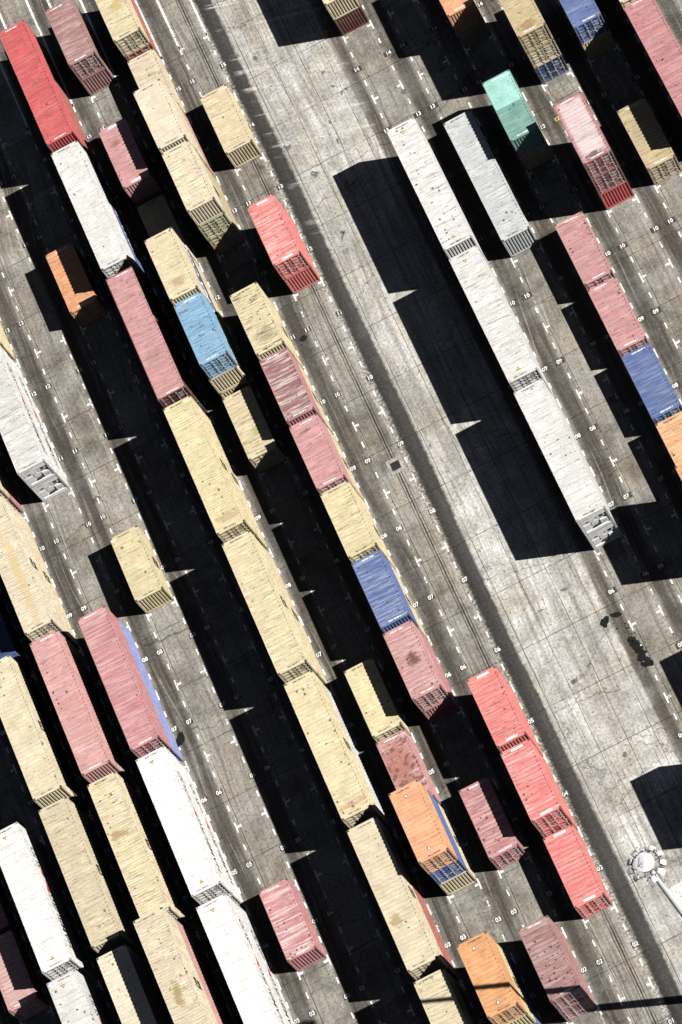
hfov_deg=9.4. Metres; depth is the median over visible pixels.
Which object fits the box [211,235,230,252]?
door
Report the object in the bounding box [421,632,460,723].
shipping container
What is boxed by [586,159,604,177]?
door
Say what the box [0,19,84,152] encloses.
shipping container
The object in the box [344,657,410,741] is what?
shipping container
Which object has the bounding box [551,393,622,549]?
refrigerated container
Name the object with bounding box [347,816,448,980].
shipping container
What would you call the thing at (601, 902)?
door
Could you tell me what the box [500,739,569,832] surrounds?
shipping container
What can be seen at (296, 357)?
shipping container
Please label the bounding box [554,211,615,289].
shipping container
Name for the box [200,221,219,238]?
door
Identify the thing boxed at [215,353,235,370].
door
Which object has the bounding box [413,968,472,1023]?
shipping container
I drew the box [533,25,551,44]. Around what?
door
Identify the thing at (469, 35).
shipping container
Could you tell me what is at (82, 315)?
door
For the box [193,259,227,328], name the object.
shipping container
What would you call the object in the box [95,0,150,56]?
shipping container
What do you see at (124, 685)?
shipping container
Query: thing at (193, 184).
shipping container
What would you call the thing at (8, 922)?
shipping container
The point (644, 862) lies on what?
light mast
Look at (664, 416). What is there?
door
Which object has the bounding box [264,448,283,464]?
door
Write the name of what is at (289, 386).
shipping container
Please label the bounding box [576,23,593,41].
door
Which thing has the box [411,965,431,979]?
door
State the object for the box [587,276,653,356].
shipping container
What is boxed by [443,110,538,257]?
shipping container
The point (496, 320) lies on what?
refrigerated container
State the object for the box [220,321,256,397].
shipping container
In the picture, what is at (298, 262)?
door
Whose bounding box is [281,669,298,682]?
door
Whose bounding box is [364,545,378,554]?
door
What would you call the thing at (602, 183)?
door
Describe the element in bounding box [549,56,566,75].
door
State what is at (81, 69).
door
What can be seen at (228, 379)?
shipping container
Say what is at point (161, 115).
shipping container
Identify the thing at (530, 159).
door
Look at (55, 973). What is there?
door
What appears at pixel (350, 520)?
shipping container
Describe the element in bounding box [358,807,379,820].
door
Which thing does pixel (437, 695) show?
door
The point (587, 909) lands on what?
door
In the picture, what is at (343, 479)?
door
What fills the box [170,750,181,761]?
door
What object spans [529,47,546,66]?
door
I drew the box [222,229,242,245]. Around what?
door
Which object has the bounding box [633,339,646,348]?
door
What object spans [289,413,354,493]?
shipping container
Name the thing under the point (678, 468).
shipping container
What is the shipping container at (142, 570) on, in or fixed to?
on the ground
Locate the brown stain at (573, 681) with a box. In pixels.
[321,70,626,757]
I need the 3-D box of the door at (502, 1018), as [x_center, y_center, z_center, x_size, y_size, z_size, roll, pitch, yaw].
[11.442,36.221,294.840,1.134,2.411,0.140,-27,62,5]
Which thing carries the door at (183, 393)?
in the shipping container at (152, 343)
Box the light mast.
[626,845,681,917]
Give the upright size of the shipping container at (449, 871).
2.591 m
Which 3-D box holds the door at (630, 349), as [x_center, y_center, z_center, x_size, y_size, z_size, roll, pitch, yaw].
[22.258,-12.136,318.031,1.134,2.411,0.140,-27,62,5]
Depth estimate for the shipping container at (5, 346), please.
335.30 m
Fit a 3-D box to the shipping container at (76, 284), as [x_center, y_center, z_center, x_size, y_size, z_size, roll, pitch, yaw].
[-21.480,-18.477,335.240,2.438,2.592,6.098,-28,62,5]
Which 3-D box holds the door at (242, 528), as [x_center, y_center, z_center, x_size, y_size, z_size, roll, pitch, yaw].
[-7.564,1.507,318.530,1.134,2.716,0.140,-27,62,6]
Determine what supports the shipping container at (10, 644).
on the ground
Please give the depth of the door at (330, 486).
317.49 m
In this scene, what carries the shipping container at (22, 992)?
on the ground
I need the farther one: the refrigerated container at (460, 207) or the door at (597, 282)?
the refrigerated container at (460, 207)
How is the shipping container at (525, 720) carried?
on the ground
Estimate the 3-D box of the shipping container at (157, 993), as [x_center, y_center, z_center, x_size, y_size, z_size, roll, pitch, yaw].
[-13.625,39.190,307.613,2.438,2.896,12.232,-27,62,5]
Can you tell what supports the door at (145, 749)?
in the shipping container at (124, 685)
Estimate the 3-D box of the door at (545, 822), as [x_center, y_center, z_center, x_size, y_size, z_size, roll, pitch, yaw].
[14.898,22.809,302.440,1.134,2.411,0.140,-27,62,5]
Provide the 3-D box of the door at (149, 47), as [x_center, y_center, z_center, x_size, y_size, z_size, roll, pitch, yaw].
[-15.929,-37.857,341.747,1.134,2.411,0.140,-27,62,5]
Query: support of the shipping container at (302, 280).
on the ground
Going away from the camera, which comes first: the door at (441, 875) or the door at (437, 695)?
the door at (441, 875)
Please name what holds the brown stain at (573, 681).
on the ground
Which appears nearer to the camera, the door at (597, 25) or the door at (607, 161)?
the door at (607, 161)
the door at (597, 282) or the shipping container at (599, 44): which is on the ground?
the shipping container at (599, 44)
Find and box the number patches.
[0,0,681,1023]
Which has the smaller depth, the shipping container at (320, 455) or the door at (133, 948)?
the door at (133, 948)
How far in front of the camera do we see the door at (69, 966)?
308.55 m
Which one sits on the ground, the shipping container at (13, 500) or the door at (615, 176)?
the shipping container at (13, 500)
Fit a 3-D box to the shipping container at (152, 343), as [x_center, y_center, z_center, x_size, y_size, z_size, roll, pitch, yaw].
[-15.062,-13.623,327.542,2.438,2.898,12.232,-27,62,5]
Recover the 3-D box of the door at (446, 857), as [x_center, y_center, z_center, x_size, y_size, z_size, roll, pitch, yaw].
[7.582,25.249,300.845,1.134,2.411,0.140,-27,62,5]
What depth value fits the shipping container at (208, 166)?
337.12 m
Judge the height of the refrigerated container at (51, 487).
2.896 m
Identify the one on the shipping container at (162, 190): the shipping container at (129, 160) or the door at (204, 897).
the shipping container at (129, 160)
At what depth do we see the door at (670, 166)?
323.36 m
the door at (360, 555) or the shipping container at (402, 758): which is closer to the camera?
the shipping container at (402, 758)
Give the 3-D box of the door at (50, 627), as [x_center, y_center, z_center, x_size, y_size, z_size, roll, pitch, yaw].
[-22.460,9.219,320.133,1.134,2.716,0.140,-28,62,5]
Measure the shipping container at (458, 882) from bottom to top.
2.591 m
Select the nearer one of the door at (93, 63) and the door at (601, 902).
the door at (601, 902)
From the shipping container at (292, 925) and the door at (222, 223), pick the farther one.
the door at (222, 223)
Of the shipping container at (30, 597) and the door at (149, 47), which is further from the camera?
the door at (149, 47)
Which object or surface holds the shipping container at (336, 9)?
on the shipping container at (351, 21)
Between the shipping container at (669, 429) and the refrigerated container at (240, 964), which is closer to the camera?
the refrigerated container at (240, 964)
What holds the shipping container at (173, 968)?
on the shipping container at (191, 949)
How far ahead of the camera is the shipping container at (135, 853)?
309.76 m
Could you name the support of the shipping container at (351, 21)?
on the ground
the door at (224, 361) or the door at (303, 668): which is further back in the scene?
the door at (224, 361)
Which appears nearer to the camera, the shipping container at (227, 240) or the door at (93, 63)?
the shipping container at (227, 240)
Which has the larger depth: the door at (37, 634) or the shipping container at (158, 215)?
the shipping container at (158, 215)
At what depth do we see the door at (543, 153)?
327.17 m
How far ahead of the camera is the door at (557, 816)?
302.44 m
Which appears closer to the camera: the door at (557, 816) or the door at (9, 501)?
the door at (557, 816)
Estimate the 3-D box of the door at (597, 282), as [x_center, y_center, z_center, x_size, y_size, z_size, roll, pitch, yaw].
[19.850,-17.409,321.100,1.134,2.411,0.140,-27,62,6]
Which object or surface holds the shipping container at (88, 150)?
on the ground
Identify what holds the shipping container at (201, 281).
on the shipping container at (220, 317)
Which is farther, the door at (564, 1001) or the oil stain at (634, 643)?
the oil stain at (634, 643)
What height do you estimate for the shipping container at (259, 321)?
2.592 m
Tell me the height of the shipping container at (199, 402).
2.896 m
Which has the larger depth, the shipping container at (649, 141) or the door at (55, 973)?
the shipping container at (649, 141)
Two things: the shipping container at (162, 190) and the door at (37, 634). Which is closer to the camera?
the door at (37, 634)
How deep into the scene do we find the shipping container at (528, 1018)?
297.85 m
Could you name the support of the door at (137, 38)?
in the shipping container at (125, 27)
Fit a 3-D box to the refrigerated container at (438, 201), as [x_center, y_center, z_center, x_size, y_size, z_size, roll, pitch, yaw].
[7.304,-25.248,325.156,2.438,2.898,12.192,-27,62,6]
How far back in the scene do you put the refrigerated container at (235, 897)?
312.61 m
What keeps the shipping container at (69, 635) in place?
on the ground
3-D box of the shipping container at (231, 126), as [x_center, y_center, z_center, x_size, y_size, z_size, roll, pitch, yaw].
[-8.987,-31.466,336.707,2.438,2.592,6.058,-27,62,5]
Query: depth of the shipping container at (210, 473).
320.12 m
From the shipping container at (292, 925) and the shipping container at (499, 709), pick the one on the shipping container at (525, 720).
the shipping container at (499, 709)
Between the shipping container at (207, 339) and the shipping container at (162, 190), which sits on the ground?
the shipping container at (162, 190)
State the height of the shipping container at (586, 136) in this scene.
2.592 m
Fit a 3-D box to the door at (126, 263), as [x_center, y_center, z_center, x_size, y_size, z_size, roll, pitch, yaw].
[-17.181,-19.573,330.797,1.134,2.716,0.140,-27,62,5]
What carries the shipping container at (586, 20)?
on the shipping container at (599, 44)
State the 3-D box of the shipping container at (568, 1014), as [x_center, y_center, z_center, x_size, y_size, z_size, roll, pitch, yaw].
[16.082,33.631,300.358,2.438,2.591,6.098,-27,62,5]
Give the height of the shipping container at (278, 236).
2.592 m
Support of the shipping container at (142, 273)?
on the ground
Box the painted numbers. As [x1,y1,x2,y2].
[0,2,681,1023]
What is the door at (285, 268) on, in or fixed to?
in the shipping container at (278, 236)
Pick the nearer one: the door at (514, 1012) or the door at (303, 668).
the door at (514, 1012)
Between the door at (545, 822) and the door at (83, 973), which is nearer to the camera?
the door at (545, 822)
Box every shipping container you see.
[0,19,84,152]
[0,323,15,360]
[0,456,23,513]
[0,474,9,499]
[0,494,65,641]
[0,593,30,672]
[0,655,74,808]
[0,881,20,935]
[0,930,49,1021]
[14,508,78,648]
[30,630,122,783]
[37,38,97,164]
[38,797,133,955]
[45,0,105,80]
[45,242,107,326]
[51,140,139,277]
[77,605,171,757]
[80,16,116,95]
[87,771,182,921]
[90,158,152,287]
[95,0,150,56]
[96,944,164,1023]
[98,118,160,202]
[106,266,196,407]
[110,525,173,613]
[117,618,183,762]
[125,0,160,60]
[127,48,188,118]
[133,79,195,152]
[133,907,217,1023]
[135,133,170,206]
[137,194,198,265]
[139,956,173,1023]
[144,227,207,304]
[145,282,208,416]
[161,140,224,225]
[163,395,256,542]
[170,93,206,164]
[173,291,237,378]
[175,919,225,1023]
[182,111,215,178]
[182,242,217,314]
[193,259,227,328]
[196,158,234,240]
[200,84,261,167]
[202,410,267,548]
[206,316,245,393]
[208,169,244,254]
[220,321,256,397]
[222,385,285,472]
[222,530,317,683]
[229,282,293,359]
[247,193,310,279]
[258,878,326,970]
[259,347,323,426]
[261,544,328,687]
[266,295,303,368]
[284,209,319,293]
[284,670,381,828]
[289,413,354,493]
[297,362,333,433]
[320,480,386,562]
[322,0,359,20]
[325,687,392,831]
[326,426,363,500]
[335,0,368,35]
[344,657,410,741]
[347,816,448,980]
[352,549,418,632]
[359,496,395,568]
[376,729,443,807]
[383,620,450,711]
[387,829,458,980]
[388,779,457,874]
[390,564,427,638]
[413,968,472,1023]
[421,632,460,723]
[428,792,467,884]
[437,802,476,895]
[439,0,482,31]
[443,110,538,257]
[456,0,490,47]
[456,931,527,1023]
[459,776,527,869]
[466,666,534,752]
[482,69,546,156]
[496,943,536,1023]
[499,0,553,53]
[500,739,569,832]
[505,680,542,756]
[505,952,541,1023]
[518,915,588,1011]
[520,92,553,170]
[527,9,561,68]
[527,55,568,83]
[540,754,577,837]
[543,824,612,918]
[553,91,618,179]
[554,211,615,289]
[557,927,596,1021]
[558,0,615,59]
[559,0,608,43]
[564,128,626,194]
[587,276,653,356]
[599,181,634,209]
[617,97,681,184]
[618,0,634,19]
[621,343,681,423]
[623,0,681,117]
[633,28,681,120]
[655,411,681,465]
[675,463,681,479]
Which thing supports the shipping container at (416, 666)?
on the shipping container at (441, 710)
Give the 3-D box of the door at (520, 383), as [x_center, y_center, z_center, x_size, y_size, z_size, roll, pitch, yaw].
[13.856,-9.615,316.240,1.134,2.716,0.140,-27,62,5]
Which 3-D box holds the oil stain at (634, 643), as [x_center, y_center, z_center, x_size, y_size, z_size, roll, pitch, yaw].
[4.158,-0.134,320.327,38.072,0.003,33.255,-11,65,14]
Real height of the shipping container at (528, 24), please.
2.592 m
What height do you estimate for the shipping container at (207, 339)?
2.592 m
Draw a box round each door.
[8,500,20,513]
[12,1006,33,1019]
[24,999,46,1012]
[28,628,45,640]
[40,622,62,634]
[45,967,65,979]
[58,960,81,973]
[64,635,76,647]
[71,60,91,78]
[72,307,92,324]
[80,971,94,982]
[83,54,103,72]
[85,301,105,318]
[104,264,120,277]
[116,36,135,54]
[116,258,137,271]
[127,51,140,60]
[128,30,147,48]
[130,946,143,956]
[134,744,152,757]
[139,45,151,53]
[147,738,169,750]
[160,394,177,406]
[167,910,180,920]
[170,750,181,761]
[173,388,192,400]
[194,890,214,903]
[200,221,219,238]
[203,359,222,376]
[208,884,230,897]
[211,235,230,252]
[212,215,231,232]
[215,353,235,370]
[220,529,237,541]
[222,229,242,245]
[229,896,242,906]
[232,522,253,535]
[251,454,271,470]
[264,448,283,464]
[276,260,295,277]
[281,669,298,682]
[288,254,307,271]
[293,662,315,675]
[320,484,333,492]
[332,477,346,486]
[344,814,364,827]
[351,552,365,561]
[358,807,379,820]
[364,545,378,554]
[375,731,390,741]
[388,725,407,734]
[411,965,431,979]
[415,694,434,709]
[422,857,441,872]
[424,959,445,972]
[428,687,447,703]
[431,867,451,882]
[435,850,455,865]
[445,861,464,875]
[445,970,456,980]
[490,1012,510,1023]
[492,853,511,867]
[504,1005,524,1019]
[505,846,524,861]
[511,377,528,391]
[520,32,538,51]
[521,151,539,168]
[524,370,540,384]
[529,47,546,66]
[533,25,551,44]
[534,144,552,162]
[534,816,553,830]
[536,63,554,81]
[541,41,559,59]
[542,827,558,836]
[547,809,566,824]
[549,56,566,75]
[553,995,572,1009]
[556,820,571,829]
[561,1005,581,1019]
[567,988,586,1002]
[575,999,594,1012]
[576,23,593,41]
[577,902,596,916]
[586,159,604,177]
[586,279,600,289]
[588,16,606,35]
[591,895,610,909]
[593,174,611,192]
[598,152,616,170]
[599,273,613,282]
[606,167,624,185]
[620,345,634,355]
[623,0,634,5]
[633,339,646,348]
[649,164,667,182]
[654,413,668,422]
[662,157,679,175]
[668,407,681,416]
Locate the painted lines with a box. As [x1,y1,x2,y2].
[0,0,681,1023]
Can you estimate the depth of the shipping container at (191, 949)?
305.50 m
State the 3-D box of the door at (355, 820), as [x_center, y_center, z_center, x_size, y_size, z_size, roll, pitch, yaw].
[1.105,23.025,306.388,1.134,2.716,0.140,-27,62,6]
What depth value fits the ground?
321.86 m
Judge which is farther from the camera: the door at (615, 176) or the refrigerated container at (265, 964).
the door at (615, 176)
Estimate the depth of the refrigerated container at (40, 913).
310.25 m
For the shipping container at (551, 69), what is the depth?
329.91 m
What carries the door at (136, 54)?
in the shipping container at (148, 47)
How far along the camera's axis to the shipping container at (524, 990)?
300.89 m
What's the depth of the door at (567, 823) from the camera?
304.21 m
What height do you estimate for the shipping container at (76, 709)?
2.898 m
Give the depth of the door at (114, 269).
330.46 m
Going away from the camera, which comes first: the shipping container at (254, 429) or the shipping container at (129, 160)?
the shipping container at (254, 429)
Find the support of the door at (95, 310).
in the shipping container at (76, 284)
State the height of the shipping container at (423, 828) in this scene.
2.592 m
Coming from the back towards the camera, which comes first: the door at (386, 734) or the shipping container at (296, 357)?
the shipping container at (296, 357)
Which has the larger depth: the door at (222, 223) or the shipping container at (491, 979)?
the door at (222, 223)
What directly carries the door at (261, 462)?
in the shipping container at (254, 429)
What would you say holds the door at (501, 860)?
in the shipping container at (493, 823)
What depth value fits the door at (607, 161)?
319.20 m
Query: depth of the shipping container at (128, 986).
305.41 m
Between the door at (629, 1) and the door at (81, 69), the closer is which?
the door at (629, 1)
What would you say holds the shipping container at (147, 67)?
on the ground
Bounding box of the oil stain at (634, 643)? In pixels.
[176,335,653,747]
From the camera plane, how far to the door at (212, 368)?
322.49 m
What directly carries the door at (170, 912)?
in the shipping container at (135, 853)
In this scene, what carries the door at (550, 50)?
in the shipping container at (544, 53)
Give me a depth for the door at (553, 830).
304.29 m
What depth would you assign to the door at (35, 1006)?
311.81 m
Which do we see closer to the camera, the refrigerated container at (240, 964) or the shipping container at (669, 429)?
the refrigerated container at (240, 964)
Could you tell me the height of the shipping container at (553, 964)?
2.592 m
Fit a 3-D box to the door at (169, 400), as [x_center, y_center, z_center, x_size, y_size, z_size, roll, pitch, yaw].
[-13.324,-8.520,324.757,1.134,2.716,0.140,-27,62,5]
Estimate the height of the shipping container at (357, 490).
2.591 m
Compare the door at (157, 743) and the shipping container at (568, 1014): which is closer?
the shipping container at (568, 1014)
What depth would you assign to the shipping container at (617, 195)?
323.74 m
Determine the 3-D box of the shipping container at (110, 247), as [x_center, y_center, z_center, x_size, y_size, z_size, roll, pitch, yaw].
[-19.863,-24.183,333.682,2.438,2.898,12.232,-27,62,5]
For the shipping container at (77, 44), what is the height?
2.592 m
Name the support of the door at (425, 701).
in the shipping container at (416, 666)
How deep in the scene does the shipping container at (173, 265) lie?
325.71 m
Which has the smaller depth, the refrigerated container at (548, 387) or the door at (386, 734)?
the door at (386, 734)
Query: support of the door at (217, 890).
in the refrigerated container at (199, 864)
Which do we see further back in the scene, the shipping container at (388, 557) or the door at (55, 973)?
the shipping container at (388, 557)
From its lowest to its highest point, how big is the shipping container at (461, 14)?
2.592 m
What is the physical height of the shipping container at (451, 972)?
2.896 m
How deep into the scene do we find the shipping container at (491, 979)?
295.14 m
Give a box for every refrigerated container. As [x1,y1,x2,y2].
[0,346,56,487]
[0,822,83,980]
[8,356,69,501]
[47,969,105,1023]
[135,746,232,904]
[177,760,244,907]
[196,893,286,1023]
[237,904,293,1023]
[386,117,480,258]
[426,139,490,267]
[449,245,546,391]
[487,263,555,399]
[514,378,613,535]
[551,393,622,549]
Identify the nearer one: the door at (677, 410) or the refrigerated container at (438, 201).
the door at (677, 410)
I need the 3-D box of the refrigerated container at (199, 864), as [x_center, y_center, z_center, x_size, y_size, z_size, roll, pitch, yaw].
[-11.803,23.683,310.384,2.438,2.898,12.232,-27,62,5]
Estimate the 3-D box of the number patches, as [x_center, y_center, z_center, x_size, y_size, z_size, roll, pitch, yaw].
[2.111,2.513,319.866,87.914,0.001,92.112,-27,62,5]
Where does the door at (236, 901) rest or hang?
in the refrigerated container at (235, 897)
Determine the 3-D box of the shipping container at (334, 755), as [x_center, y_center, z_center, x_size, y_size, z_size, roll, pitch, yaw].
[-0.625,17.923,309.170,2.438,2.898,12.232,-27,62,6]
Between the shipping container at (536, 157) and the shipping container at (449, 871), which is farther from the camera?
the shipping container at (536, 157)
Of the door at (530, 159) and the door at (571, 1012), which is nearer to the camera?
the door at (571, 1012)
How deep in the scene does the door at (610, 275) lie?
320.37 m
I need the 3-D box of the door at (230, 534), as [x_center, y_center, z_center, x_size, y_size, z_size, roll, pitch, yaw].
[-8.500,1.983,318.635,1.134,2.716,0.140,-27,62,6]
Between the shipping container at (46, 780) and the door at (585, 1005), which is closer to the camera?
the door at (585, 1005)
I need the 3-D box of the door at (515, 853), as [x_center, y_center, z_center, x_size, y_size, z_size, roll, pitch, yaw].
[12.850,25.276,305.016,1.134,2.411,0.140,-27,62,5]
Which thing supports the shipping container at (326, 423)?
on the ground
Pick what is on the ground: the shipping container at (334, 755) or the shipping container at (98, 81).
the shipping container at (98, 81)
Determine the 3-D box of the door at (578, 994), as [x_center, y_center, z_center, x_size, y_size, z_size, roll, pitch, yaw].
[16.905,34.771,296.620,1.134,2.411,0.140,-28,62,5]
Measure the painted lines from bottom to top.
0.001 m
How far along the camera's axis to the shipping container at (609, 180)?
321.50 m
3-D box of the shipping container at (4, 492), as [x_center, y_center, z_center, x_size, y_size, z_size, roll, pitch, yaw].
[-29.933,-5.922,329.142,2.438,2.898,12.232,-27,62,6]
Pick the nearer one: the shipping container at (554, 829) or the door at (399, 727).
the shipping container at (554, 829)
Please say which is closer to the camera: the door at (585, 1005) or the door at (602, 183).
the door at (585, 1005)
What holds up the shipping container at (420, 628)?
on the ground
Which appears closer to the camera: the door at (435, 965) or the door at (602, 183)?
the door at (435, 965)
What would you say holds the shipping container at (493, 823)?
on the ground
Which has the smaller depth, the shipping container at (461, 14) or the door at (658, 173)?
the door at (658, 173)
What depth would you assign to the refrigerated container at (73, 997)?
306.25 m
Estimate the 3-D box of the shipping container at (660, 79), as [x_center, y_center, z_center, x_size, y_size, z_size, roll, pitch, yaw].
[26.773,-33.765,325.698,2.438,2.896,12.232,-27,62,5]
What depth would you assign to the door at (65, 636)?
322.85 m
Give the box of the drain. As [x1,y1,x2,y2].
[385,455,405,475]
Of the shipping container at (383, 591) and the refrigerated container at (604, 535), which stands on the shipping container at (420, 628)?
the shipping container at (383, 591)
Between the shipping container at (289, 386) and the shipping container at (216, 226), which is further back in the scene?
the shipping container at (216, 226)
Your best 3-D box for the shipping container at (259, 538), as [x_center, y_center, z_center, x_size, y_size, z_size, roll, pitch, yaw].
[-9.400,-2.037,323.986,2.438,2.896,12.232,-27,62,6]
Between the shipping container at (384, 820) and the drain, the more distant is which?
the drain
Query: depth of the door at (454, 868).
303.25 m
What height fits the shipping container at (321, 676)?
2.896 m
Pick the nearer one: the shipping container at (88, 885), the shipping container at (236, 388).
the shipping container at (88, 885)
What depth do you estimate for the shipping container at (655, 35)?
322.69 m
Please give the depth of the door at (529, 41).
325.34 m
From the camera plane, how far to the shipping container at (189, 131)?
334.53 m
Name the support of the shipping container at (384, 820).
on the ground
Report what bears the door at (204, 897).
in the refrigerated container at (199, 864)
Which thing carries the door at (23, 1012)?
in the shipping container at (22, 992)
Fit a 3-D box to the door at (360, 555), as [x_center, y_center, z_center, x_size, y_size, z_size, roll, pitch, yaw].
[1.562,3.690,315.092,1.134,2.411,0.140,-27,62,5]
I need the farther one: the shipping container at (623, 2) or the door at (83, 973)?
the shipping container at (623, 2)
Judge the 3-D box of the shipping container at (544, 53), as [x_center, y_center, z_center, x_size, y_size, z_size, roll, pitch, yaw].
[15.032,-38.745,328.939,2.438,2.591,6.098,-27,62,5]
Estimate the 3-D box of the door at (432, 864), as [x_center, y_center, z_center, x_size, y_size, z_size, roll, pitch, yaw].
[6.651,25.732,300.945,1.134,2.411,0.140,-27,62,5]
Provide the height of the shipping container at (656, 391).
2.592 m
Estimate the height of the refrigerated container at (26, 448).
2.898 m
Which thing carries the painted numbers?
on the ground
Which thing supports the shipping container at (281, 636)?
on the shipping container at (321, 676)
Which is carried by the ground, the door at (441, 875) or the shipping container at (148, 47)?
the shipping container at (148, 47)
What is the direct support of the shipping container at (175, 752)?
on the ground
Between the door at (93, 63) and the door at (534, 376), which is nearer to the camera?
the door at (534, 376)
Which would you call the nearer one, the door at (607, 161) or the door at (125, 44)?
the door at (607, 161)
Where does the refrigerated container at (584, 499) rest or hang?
on the refrigerated container at (604, 535)
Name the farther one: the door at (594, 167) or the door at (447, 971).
the door at (594, 167)
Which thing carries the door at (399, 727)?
in the shipping container at (375, 699)
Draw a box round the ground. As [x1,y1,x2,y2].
[0,0,681,1023]
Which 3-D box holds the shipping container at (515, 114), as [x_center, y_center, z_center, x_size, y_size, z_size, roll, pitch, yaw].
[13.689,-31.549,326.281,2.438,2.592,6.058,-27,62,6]
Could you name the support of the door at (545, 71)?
in the shipping container at (551, 69)
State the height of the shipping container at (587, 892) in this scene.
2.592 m
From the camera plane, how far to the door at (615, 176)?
321.47 m

